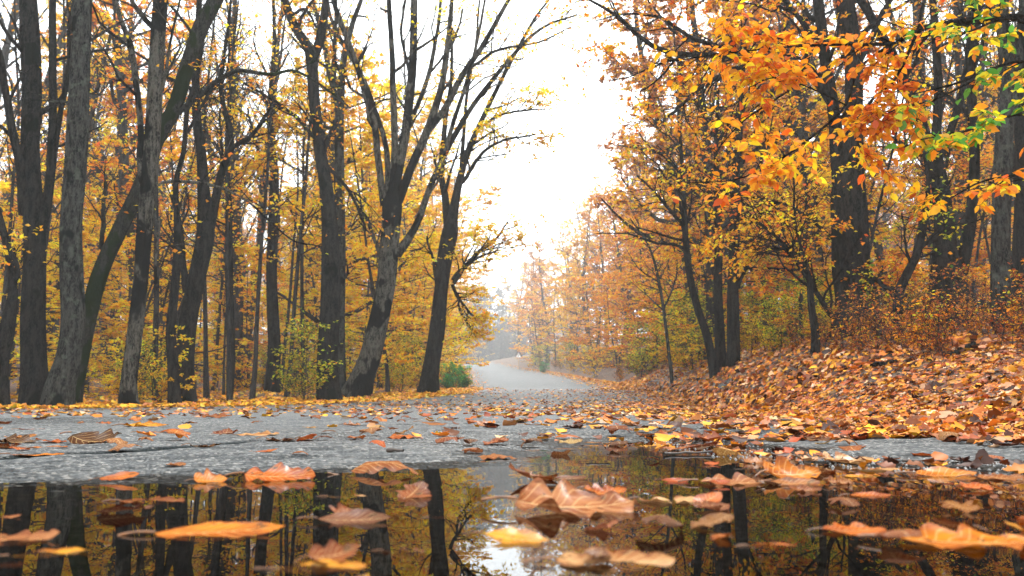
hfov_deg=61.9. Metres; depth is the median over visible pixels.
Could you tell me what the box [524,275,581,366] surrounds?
beech sapling
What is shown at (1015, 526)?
fallen leaf
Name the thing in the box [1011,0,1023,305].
beech tree
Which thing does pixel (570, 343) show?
forest shrub
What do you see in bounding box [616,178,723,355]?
beech sapling
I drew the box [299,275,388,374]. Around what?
beech sapling
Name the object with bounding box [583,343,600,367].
forest shrub
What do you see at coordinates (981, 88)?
bare tree
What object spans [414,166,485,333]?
beech tree
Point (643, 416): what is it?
fallen leaf
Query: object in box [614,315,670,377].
forest shrub
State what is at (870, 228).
thin pole tree
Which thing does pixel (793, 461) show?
fallen leaf
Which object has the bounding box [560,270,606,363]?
beech sapling
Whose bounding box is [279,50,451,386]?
beech sapling
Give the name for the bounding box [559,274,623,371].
beech sapling
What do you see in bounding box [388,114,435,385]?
thin pole tree
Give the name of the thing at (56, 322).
beech tree
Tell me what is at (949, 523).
fallen leaf
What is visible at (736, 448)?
fallen leaf
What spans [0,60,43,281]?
bare tree
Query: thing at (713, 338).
forest shrub
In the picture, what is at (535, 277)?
oak tree
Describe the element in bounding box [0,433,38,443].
fallen leaf
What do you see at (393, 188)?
many stemmed beech
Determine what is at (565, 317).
beech sapling
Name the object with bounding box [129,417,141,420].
fallen leaf
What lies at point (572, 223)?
beech tree
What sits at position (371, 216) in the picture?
thin pole tree
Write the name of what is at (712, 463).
fallen leaf
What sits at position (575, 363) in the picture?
forest shrub
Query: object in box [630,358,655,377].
bank shrub
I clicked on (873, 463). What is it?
gravel
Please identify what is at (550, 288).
oak tree
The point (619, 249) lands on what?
beech tree
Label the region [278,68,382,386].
beech tree
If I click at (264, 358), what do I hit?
forest shrub
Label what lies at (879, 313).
bank shrub
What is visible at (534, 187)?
sky
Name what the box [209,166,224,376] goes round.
thin pole tree
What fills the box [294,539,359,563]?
fallen leaf
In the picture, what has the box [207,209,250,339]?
oak tree
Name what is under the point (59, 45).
bare tree
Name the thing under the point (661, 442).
fallen leaf
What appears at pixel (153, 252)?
thin pole tree
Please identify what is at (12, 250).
beech sapling
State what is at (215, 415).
fallen leaf
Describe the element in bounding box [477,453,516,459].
fallen leaf
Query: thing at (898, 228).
thin pole tree
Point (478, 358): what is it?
beech sapling
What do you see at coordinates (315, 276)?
thin pole tree
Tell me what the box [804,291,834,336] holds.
forest shrub
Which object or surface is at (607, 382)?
leaf litter
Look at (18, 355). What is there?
forest shrub
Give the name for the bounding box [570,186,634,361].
oak tree
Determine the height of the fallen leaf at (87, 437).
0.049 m
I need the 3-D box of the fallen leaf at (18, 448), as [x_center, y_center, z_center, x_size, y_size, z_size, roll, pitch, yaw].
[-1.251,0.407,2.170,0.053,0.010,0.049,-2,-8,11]
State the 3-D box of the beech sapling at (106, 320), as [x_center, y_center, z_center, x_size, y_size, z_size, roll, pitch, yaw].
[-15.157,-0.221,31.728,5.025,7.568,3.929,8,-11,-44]
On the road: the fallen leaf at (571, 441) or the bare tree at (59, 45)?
the fallen leaf at (571, 441)
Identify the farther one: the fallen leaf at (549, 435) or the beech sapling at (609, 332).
the beech sapling at (609, 332)
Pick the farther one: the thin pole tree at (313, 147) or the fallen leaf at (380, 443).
the thin pole tree at (313, 147)
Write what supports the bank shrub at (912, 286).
on the ground
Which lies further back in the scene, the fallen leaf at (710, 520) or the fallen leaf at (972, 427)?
the fallen leaf at (972, 427)
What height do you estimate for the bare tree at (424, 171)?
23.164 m
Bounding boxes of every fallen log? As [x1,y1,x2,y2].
[870,359,912,366]
[948,341,975,355]
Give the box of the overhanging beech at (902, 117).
[637,0,1023,221]
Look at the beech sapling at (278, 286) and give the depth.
33.29 m
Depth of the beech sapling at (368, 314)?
39.62 m
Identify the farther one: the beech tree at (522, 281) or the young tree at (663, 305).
the beech tree at (522, 281)
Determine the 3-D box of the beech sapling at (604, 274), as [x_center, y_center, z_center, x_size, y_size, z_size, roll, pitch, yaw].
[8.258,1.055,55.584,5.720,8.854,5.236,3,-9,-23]
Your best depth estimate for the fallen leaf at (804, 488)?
1.25 m
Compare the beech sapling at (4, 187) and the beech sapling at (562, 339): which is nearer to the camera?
the beech sapling at (4, 187)
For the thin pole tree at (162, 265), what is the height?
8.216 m
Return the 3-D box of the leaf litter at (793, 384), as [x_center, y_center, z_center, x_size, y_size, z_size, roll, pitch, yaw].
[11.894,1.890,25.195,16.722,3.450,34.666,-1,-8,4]
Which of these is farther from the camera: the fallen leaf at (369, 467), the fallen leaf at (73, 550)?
the fallen leaf at (369, 467)
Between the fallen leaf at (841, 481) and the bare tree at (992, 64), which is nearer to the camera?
the fallen leaf at (841, 481)
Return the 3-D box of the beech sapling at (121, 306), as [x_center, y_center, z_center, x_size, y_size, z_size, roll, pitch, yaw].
[-7.267,-1.121,20.357,4.045,7.792,5.174,-7,-11,41]
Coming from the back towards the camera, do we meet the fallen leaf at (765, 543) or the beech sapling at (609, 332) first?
the beech sapling at (609, 332)
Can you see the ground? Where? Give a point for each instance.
(605, 373)
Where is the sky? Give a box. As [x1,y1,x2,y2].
[0,0,1018,343]
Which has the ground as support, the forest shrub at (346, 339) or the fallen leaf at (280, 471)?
the forest shrub at (346, 339)
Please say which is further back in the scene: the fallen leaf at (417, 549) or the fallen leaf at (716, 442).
the fallen leaf at (716, 442)
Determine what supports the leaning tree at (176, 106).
on the ground
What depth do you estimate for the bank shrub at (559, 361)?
90.33 m
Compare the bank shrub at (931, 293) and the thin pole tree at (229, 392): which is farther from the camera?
the thin pole tree at (229, 392)
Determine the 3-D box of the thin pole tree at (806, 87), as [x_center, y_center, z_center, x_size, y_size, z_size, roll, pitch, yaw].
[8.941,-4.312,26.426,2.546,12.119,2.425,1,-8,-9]
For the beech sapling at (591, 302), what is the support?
on the ground
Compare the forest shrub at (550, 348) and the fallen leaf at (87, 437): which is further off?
the forest shrub at (550, 348)
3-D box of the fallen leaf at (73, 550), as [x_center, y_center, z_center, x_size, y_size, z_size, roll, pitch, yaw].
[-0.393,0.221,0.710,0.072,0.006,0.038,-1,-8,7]
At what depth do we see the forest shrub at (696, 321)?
25.01 m
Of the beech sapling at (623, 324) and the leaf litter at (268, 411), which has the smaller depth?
the leaf litter at (268, 411)
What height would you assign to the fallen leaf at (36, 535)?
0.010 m
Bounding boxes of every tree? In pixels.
[0,0,48,158]
[0,0,54,405]
[0,0,66,319]
[0,0,114,220]
[0,0,142,404]
[0,0,149,360]
[0,16,109,276]
[0,23,66,215]
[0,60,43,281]
[0,62,64,286]
[0,109,19,272]
[0,118,46,379]
[4,69,65,215]
[10,0,137,257]
[20,0,99,288]
[25,0,146,405]
[40,0,149,358]
[40,0,248,375]
[41,30,123,284]
[47,0,148,376]
[47,131,144,298]
[55,34,118,246]
[62,57,130,361]
[63,0,331,404]
[65,25,134,328]
[76,0,377,403]
[86,0,222,400]
[89,53,216,364]
[100,0,308,401]
[105,107,216,391]
[108,38,233,321]
[110,135,168,385]
[111,92,186,369]
[122,25,196,349]
[126,65,219,391]
[127,139,168,300]
[127,189,224,379]
[128,15,213,391]
[143,93,218,322]
[144,21,224,357]
[148,148,208,343]
[149,0,305,386]
[151,69,277,296]
[152,124,194,336]
[163,0,262,398]
[166,0,254,402]
[167,6,239,374]
[175,106,258,320]
[176,0,283,400]
[178,0,276,388]
[182,16,276,393]
[186,20,277,390]
[200,0,306,392]
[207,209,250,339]
[208,145,267,394]
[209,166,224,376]
[210,17,289,319]
[211,0,322,398]
[213,212,267,387]
[218,0,394,399]
[236,0,457,326]
[239,10,322,390]
[239,119,305,343]
[243,213,256,296]
[249,0,342,391]
[254,242,267,366]
[255,0,363,396]
[259,134,364,386]
[261,0,386,388]
[261,227,306,353]
[264,13,332,389]
[264,170,309,365]
[266,70,406,343]
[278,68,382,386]
[284,0,364,269]
[288,68,387,311]
[297,202,356,386]
[298,178,320,351]
[299,83,355,275]
[308,103,440,359]
[344,120,431,341]
[345,114,384,339]
[349,75,452,292]
[357,9,432,358]
[371,93,463,375]
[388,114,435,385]
[397,172,422,339]
[402,0,589,392]
[407,188,481,348]
[409,162,465,315]
[412,125,435,286]
[413,150,480,356]
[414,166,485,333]
[446,285,473,351]
[452,249,480,363]
[460,291,495,361]
[461,295,491,362]
[465,285,490,362]
[468,282,497,361]
[482,292,495,316]
[483,303,510,360]
[491,278,521,357]
[492,325,508,360]
[497,299,528,356]
[499,337,510,357]
[504,261,534,354]
[505,260,534,356]
[511,292,544,354]
[516,257,552,356]
[521,252,552,359]
[525,239,562,362]
[531,251,562,349]
[538,210,592,347]
[538,259,560,351]
[546,237,580,353]
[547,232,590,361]
[551,211,601,332]
[552,183,609,355]
[553,187,607,341]
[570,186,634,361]
[573,59,743,378]
[585,223,621,334]
[586,0,753,358]
[586,171,653,367]
[591,177,642,335]
[595,130,654,311]
[596,181,647,346]
[600,0,826,360]
[603,197,657,359]
[606,117,682,359]
[609,120,683,293]
[610,210,705,383]
[618,60,768,367]
[631,72,705,295]
[641,177,682,292]
[642,218,682,312]
[648,3,773,260]
[655,18,708,269]
[657,97,713,289]
[661,91,762,282]
[672,0,930,328]
[686,0,781,331]
[686,1,816,338]
[688,11,815,367]
[700,13,817,324]
[701,120,862,355]
[706,28,749,325]
[718,0,844,317]
[720,26,762,285]
[737,91,764,333]
[750,0,829,321]
[756,0,831,261]
[758,2,821,334]
[762,12,828,239]
[764,0,909,322]
[785,0,922,307]
[789,0,1013,324]
[792,0,876,194]
[798,21,830,269]
[804,0,961,253]
[806,8,902,198]
[821,38,931,236]
[827,82,897,249]
[847,148,995,338]
[856,0,953,173]
[863,87,911,249]
[865,0,983,274]
[866,0,990,310]
[868,140,912,289]
[874,141,921,270]
[874,168,917,296]
[874,181,926,277]
[877,162,924,283]
[890,0,1018,248]
[893,9,1013,263]
[899,0,982,264]
[901,51,952,210]
[915,0,993,230]
[919,0,992,230]
[921,0,1017,306]
[925,0,997,189]
[928,1,1017,217]
[943,0,1016,103]
[946,0,1023,184]
[950,56,1012,245]
[951,2,1016,306]
[976,110,1012,275]
[977,24,1012,229]
[980,110,1012,269]
[985,0,1023,326]
[985,1,1018,96]
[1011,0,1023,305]
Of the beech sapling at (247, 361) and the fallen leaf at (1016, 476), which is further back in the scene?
the beech sapling at (247, 361)
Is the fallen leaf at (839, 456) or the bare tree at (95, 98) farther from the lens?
the bare tree at (95, 98)
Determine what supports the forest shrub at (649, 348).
on the ground
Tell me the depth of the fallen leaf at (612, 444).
2.54 m
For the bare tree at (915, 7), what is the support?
on the ground
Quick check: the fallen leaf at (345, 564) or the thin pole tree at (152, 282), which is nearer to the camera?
the fallen leaf at (345, 564)
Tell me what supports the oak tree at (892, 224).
on the ground
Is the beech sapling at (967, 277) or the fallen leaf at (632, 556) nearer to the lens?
the fallen leaf at (632, 556)
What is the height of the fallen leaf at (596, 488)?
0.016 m
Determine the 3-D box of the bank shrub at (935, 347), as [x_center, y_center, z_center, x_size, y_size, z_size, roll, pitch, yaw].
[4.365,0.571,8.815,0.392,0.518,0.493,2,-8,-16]
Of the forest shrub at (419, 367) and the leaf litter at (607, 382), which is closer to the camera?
the forest shrub at (419, 367)
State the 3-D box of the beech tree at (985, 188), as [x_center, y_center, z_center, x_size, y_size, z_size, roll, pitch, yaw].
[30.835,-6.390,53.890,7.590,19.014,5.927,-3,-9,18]
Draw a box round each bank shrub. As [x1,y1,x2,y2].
[550,356,561,370]
[604,352,615,369]
[612,359,626,376]
[612,368,627,383]
[618,353,636,370]
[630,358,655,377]
[656,351,677,368]
[775,302,809,345]
[792,311,836,351]
[817,301,859,350]
[817,303,839,340]
[828,282,891,350]
[840,301,871,335]
[849,302,898,358]
[857,289,895,341]
[858,293,892,336]
[870,287,960,360]
[878,277,935,338]
[878,315,911,347]
[884,295,917,322]
[899,282,969,345]
[904,290,927,324]
[906,304,943,346]
[909,262,984,331]
[915,258,985,324]
[915,322,955,354]
[917,267,974,314]
[948,291,1006,336]
[951,272,997,327]
[973,275,1023,348]
[986,285,1023,319]
[989,258,1023,338]
[990,304,1023,336]
[992,293,1023,329]
[1004,277,1023,323]
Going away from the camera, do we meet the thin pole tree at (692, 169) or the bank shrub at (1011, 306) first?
the bank shrub at (1011, 306)
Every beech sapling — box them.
[0,139,143,391]
[0,180,106,387]
[0,180,117,394]
[0,194,46,317]
[0,198,120,396]
[0,243,57,378]
[17,218,125,359]
[42,175,163,368]
[83,194,201,381]
[83,254,167,388]
[84,253,163,361]
[85,251,123,355]
[95,165,258,368]
[101,240,223,375]
[103,90,307,384]
[146,247,217,359]
[159,249,255,388]
[182,287,223,362]
[202,267,266,366]
[207,252,284,387]
[208,240,298,378]
[208,277,290,388]
[249,190,373,380]
[251,302,266,368]
[266,278,319,380]
[267,309,311,376]
[277,233,372,377]
[278,257,320,379]
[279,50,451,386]
[282,86,437,391]
[297,292,368,380]
[299,256,369,374]
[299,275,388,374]
[311,190,433,387]
[345,287,404,387]
[346,151,495,386]
[346,298,376,382]
[386,275,464,387]
[391,268,448,379]
[393,265,453,386]
[397,199,481,369]
[401,236,468,369]
[401,262,465,351]
[412,227,484,364]
[414,184,511,372]
[415,234,459,352]
[446,269,484,348]
[450,266,493,364]
[472,326,494,361]
[495,275,535,353]
[507,274,563,365]
[508,298,552,362]
[512,290,556,364]
[515,313,543,358]
[519,288,561,362]
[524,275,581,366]
[534,261,581,361]
[538,238,618,357]
[550,252,618,365]
[552,284,596,360]
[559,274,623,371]
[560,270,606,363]
[570,269,624,367]
[581,269,641,369]
[582,270,637,372]
[584,314,610,358]
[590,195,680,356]
[595,237,655,349]
[598,309,631,358]
[605,36,792,342]
[608,216,681,365]
[608,220,677,366]
[612,174,704,363]
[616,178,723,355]
[622,286,676,367]
[623,170,742,344]
[628,184,754,338]
[632,230,703,338]
[656,180,767,351]
[663,236,723,318]
[719,101,876,339]
[723,184,822,342]
[727,171,830,324]
[767,81,930,316]
[770,159,883,321]
[821,215,834,295]
[823,189,900,287]
[869,100,993,308]
[869,175,933,301]
[871,226,920,299]
[872,183,932,296]
[888,116,1011,316]
[919,221,989,313]
[952,140,1013,297]
[968,199,1012,312]
[970,211,990,306]
[970,212,1011,297]
[978,88,1013,286]
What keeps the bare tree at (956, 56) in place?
on the ground
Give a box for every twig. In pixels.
[386,447,403,451]
[586,422,609,424]
[662,450,713,454]
[902,459,943,461]
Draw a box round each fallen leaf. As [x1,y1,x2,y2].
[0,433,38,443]
[0,443,21,447]
[0,445,67,447]
[0,453,63,455]
[0,529,59,544]
[1,547,87,556]
[2,514,20,517]
[4,434,36,437]
[9,446,29,449]
[35,438,66,442]
[59,428,121,443]
[89,471,138,480]
[97,504,153,513]
[100,438,127,444]
[103,496,184,502]
[108,444,141,450]
[111,420,167,426]
[117,521,285,539]
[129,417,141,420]
[138,437,153,440]
[165,462,185,465]
[166,430,190,438]
[181,443,220,446]
[184,468,226,482]
[192,413,231,417]
[212,428,237,433]
[219,430,278,435]
[224,462,315,481]
[248,448,277,451]
[255,559,367,572]
[256,436,300,440]
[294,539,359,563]
[295,434,316,440]
[296,508,390,523]
[327,461,418,473]
[329,502,359,512]
[339,420,360,424]
[347,435,365,438]
[359,428,381,435]
[364,420,378,423]
[369,425,384,427]
[369,440,385,446]
[371,547,426,553]
[377,434,420,438]
[394,426,413,433]
[396,481,431,498]
[413,421,446,424]
[435,437,458,442]
[462,448,482,452]
[463,439,477,443]
[463,527,548,543]
[473,419,498,426]
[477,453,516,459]
[481,477,638,517]
[483,437,508,444]
[509,462,559,479]
[521,438,542,447]
[522,547,675,571]
[536,433,554,437]
[547,434,581,438]
[550,450,569,454]
[555,475,586,478]
[559,438,582,443]
[576,483,626,494]
[584,546,611,558]
[585,520,617,529]
[604,425,629,433]
[606,441,631,447]
[626,495,693,503]
[632,514,683,529]
[635,415,647,418]
[636,432,654,435]
[653,477,686,481]
[654,438,669,445]
[656,428,676,432]
[663,446,687,450]
[678,472,766,484]
[684,438,720,447]
[690,513,733,528]
[693,492,721,502]
[694,500,729,510]
[697,446,715,449]
[704,461,719,464]
[704,479,729,483]
[710,446,741,455]
[711,533,730,540]
[712,443,745,451]
[733,456,768,463]
[736,542,795,546]
[753,477,781,484]
[754,456,820,478]
[755,477,819,484]
[760,454,795,464]
[778,484,821,491]
[787,451,820,460]
[804,435,831,440]
[806,465,835,473]
[806,522,885,535]
[813,451,873,463]
[822,475,852,484]
[828,497,859,506]
[835,439,857,444]
[838,445,866,450]
[839,473,872,477]
[839,491,891,496]
[850,467,900,470]
[857,523,1023,549]
[874,530,930,541]
[895,466,976,476]
[910,452,930,455]
[933,518,987,530]
[938,431,961,439]
[938,500,979,512]
[955,473,1023,479]
[960,482,993,489]
[964,426,983,430]
[989,455,1005,459]
[1005,521,1023,530]
[1017,516,1023,535]
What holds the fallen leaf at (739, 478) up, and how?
on the water
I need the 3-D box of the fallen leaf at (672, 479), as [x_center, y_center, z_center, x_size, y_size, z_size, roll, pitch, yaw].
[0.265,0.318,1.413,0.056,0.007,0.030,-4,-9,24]
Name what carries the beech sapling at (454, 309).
on the ground
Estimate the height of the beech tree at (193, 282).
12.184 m
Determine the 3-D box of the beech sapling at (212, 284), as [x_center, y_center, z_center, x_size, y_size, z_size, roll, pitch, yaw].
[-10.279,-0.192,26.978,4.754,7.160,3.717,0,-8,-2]
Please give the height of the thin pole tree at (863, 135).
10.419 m
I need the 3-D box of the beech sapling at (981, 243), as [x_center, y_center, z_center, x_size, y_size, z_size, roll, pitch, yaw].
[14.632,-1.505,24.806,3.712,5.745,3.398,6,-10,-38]
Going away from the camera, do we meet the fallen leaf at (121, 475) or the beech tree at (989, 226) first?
the fallen leaf at (121, 475)
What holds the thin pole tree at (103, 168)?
on the ground
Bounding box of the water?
[0,441,1023,575]
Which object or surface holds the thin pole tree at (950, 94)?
on the ground
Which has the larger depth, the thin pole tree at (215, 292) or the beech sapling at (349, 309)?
the thin pole tree at (215, 292)
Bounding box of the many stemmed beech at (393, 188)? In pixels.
[297,0,593,396]
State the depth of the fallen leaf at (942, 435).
2.64 m
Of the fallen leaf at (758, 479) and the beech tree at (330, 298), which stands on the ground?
the beech tree at (330, 298)
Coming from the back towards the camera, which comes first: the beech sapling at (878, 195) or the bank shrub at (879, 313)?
the beech sapling at (878, 195)
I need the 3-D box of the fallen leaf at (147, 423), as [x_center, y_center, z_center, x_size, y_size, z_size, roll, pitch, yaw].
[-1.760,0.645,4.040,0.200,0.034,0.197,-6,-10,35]
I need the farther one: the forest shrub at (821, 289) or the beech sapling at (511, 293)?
the beech sapling at (511, 293)
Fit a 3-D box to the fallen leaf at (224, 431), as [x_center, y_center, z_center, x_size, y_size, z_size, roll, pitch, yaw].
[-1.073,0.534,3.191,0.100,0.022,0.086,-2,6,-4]
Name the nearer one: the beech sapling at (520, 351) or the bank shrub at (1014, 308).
the bank shrub at (1014, 308)
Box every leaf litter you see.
[0,365,461,407]
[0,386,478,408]
[0,390,808,418]
[136,384,1023,444]
[448,363,649,389]
[612,321,1023,410]
[686,440,1023,473]
[721,336,1023,446]
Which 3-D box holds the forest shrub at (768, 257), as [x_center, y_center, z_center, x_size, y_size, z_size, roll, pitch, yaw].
[6.765,0.201,21.547,2.283,2.722,2.038,-3,-9,21]
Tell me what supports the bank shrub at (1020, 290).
on the ground
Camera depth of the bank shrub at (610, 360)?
62.78 m
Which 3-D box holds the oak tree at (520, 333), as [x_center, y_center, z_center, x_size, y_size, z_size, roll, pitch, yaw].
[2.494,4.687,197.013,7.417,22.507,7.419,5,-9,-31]
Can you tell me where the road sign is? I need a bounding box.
[516,352,520,368]
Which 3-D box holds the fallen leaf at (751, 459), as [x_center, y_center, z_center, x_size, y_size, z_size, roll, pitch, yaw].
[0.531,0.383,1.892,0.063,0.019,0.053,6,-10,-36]
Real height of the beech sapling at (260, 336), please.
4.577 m
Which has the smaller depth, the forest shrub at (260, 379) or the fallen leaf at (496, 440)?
the fallen leaf at (496, 440)
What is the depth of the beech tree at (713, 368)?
17.53 m
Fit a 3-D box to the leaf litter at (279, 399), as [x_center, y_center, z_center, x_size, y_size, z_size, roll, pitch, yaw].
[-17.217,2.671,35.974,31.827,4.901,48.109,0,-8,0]
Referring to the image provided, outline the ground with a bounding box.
[0,325,1023,408]
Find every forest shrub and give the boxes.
[11,341,53,387]
[14,335,19,356]
[47,344,105,391]
[88,342,114,374]
[97,351,123,389]
[103,339,161,389]
[104,337,166,398]
[109,335,166,400]
[121,324,199,401]
[195,354,213,387]
[200,340,251,392]
[252,350,266,388]
[258,336,299,388]
[264,308,342,399]
[277,346,315,396]
[306,325,364,383]
[374,341,408,389]
[375,349,405,388]
[376,352,399,388]
[379,327,427,391]
[402,349,424,388]
[439,342,467,387]
[526,351,545,368]
[531,344,549,367]
[545,345,563,365]
[555,354,567,367]
[559,340,581,366]
[564,353,582,372]
[581,344,611,377]
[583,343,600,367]
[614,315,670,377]
[627,332,664,375]
[629,325,666,372]
[646,280,705,368]
[646,304,705,367]
[646,309,682,362]
[665,296,725,354]
[666,310,714,371]
[672,325,696,359]
[674,294,723,354]
[688,280,750,351]
[712,308,755,351]
[722,281,761,339]
[724,291,782,346]
[725,307,758,347]
[726,312,771,354]
[739,253,806,336]
[740,275,797,339]
[744,307,787,351]
[754,290,806,351]
[757,272,808,338]
[784,277,834,334]
[791,286,834,336]
[794,290,834,330]
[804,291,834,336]
[805,271,834,333]
[898,276,928,316]
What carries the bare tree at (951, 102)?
on the ground
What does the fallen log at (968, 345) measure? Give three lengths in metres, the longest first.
0.577 x 0.106 x 0.083 m
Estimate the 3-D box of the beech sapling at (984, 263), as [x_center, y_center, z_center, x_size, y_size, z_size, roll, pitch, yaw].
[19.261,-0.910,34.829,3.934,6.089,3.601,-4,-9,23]
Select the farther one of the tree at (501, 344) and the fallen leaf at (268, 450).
the tree at (501, 344)
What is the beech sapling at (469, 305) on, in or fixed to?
on the ground
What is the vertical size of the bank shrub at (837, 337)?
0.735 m
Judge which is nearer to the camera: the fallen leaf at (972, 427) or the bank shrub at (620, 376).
the fallen leaf at (972, 427)
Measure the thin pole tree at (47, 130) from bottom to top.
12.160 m
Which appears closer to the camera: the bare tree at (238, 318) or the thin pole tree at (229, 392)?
the thin pole tree at (229, 392)
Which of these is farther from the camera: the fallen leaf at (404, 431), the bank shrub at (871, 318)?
the bank shrub at (871, 318)
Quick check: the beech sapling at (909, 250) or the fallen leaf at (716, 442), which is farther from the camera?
the beech sapling at (909, 250)
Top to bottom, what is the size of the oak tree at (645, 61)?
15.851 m
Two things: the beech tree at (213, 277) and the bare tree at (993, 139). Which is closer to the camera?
the bare tree at (993, 139)
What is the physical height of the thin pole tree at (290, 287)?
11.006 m
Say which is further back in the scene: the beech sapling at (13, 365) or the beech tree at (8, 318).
the beech sapling at (13, 365)
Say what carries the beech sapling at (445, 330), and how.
on the ground
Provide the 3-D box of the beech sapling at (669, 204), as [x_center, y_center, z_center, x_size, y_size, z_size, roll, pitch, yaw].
[6.492,-3.082,28.255,7.086,10.673,5.540,-3,-9,23]
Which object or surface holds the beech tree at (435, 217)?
on the ground
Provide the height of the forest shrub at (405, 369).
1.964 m
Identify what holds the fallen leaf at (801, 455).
on the road
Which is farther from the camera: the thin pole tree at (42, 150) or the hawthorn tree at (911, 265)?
the thin pole tree at (42, 150)
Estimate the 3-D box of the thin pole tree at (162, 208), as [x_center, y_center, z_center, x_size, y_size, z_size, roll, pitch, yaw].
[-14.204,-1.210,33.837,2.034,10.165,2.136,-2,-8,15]
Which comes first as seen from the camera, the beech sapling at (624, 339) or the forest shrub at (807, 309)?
the forest shrub at (807, 309)
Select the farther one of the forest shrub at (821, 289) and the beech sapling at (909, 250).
the beech sapling at (909, 250)
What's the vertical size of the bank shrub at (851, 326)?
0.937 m
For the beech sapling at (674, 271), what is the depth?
30.97 m
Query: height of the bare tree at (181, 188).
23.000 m
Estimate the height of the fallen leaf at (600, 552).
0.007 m
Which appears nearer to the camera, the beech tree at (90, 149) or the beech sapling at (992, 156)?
the beech sapling at (992, 156)
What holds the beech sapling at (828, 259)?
on the ground
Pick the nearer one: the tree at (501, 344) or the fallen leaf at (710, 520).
the fallen leaf at (710, 520)
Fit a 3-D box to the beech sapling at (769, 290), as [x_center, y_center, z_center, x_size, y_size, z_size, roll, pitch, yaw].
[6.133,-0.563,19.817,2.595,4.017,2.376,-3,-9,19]
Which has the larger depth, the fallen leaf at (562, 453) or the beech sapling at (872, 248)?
the beech sapling at (872, 248)
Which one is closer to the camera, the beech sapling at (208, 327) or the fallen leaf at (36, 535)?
the fallen leaf at (36, 535)
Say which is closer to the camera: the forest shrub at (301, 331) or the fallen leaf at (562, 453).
the fallen leaf at (562, 453)
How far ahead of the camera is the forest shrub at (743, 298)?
27.64 m
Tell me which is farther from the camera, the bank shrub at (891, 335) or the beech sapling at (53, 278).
the beech sapling at (53, 278)
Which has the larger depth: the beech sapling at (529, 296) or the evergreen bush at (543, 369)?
the beech sapling at (529, 296)
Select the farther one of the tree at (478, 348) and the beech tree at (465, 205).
the tree at (478, 348)
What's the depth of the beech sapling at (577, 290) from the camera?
79.38 m
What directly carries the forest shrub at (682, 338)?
on the ground
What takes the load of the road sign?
on the ground
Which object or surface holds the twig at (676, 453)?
on the water
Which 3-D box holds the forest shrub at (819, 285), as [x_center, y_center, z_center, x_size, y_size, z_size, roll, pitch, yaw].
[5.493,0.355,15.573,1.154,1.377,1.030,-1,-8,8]
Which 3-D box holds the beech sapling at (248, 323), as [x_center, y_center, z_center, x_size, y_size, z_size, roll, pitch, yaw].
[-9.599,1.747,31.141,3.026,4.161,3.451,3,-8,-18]
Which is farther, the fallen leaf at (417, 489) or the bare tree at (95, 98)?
the bare tree at (95, 98)
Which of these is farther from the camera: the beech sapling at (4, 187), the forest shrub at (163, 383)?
the beech sapling at (4, 187)
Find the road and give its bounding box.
[0,363,1023,491]
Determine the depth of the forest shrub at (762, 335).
16.52 m
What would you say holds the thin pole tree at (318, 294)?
on the ground
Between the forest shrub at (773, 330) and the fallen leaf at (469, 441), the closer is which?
the fallen leaf at (469, 441)
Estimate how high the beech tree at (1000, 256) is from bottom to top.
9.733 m
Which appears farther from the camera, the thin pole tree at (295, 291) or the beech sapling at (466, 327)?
the beech sapling at (466, 327)
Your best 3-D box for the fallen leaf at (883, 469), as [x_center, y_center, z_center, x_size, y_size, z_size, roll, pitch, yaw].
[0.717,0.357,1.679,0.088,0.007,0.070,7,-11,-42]
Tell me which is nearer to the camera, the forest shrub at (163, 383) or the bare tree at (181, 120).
the forest shrub at (163, 383)
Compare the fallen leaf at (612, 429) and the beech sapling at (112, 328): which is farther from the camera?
the beech sapling at (112, 328)
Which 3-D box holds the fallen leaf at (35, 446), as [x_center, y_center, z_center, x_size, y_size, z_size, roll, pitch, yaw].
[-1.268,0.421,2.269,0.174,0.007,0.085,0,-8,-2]
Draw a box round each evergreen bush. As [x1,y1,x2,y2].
[439,361,465,388]
[455,364,473,387]
[539,361,549,371]
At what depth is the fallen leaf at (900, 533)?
0.74 m
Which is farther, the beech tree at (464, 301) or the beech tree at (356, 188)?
the beech tree at (464, 301)
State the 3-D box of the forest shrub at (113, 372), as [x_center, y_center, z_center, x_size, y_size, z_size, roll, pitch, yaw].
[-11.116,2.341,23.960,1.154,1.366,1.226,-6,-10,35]
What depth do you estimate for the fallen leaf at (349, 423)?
4.19 m
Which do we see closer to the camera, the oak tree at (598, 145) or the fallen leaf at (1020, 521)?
the fallen leaf at (1020, 521)
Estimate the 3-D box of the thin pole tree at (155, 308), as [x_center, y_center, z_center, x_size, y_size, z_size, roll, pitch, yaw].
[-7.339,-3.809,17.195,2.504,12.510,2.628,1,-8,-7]
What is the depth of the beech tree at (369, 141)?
25.60 m
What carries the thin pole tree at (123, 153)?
on the ground
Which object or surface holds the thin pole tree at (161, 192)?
on the ground
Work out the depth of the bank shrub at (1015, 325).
9.41 m
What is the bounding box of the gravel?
[644,438,1010,475]
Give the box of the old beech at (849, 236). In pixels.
[534,0,983,342]
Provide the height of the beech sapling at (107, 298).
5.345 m
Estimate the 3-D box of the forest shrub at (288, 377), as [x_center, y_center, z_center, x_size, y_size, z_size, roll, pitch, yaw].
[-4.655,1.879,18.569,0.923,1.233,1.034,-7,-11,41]
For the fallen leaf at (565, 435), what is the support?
on the road
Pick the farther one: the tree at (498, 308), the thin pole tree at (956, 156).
the tree at (498, 308)
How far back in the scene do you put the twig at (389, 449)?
2.16 m
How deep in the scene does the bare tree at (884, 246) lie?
56.80 m
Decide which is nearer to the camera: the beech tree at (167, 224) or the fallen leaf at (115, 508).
the fallen leaf at (115, 508)
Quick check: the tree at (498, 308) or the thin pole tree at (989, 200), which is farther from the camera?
the tree at (498, 308)
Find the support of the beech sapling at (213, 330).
on the ground
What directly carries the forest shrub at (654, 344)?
on the ground
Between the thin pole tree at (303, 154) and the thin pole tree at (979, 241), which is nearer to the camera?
the thin pole tree at (979, 241)

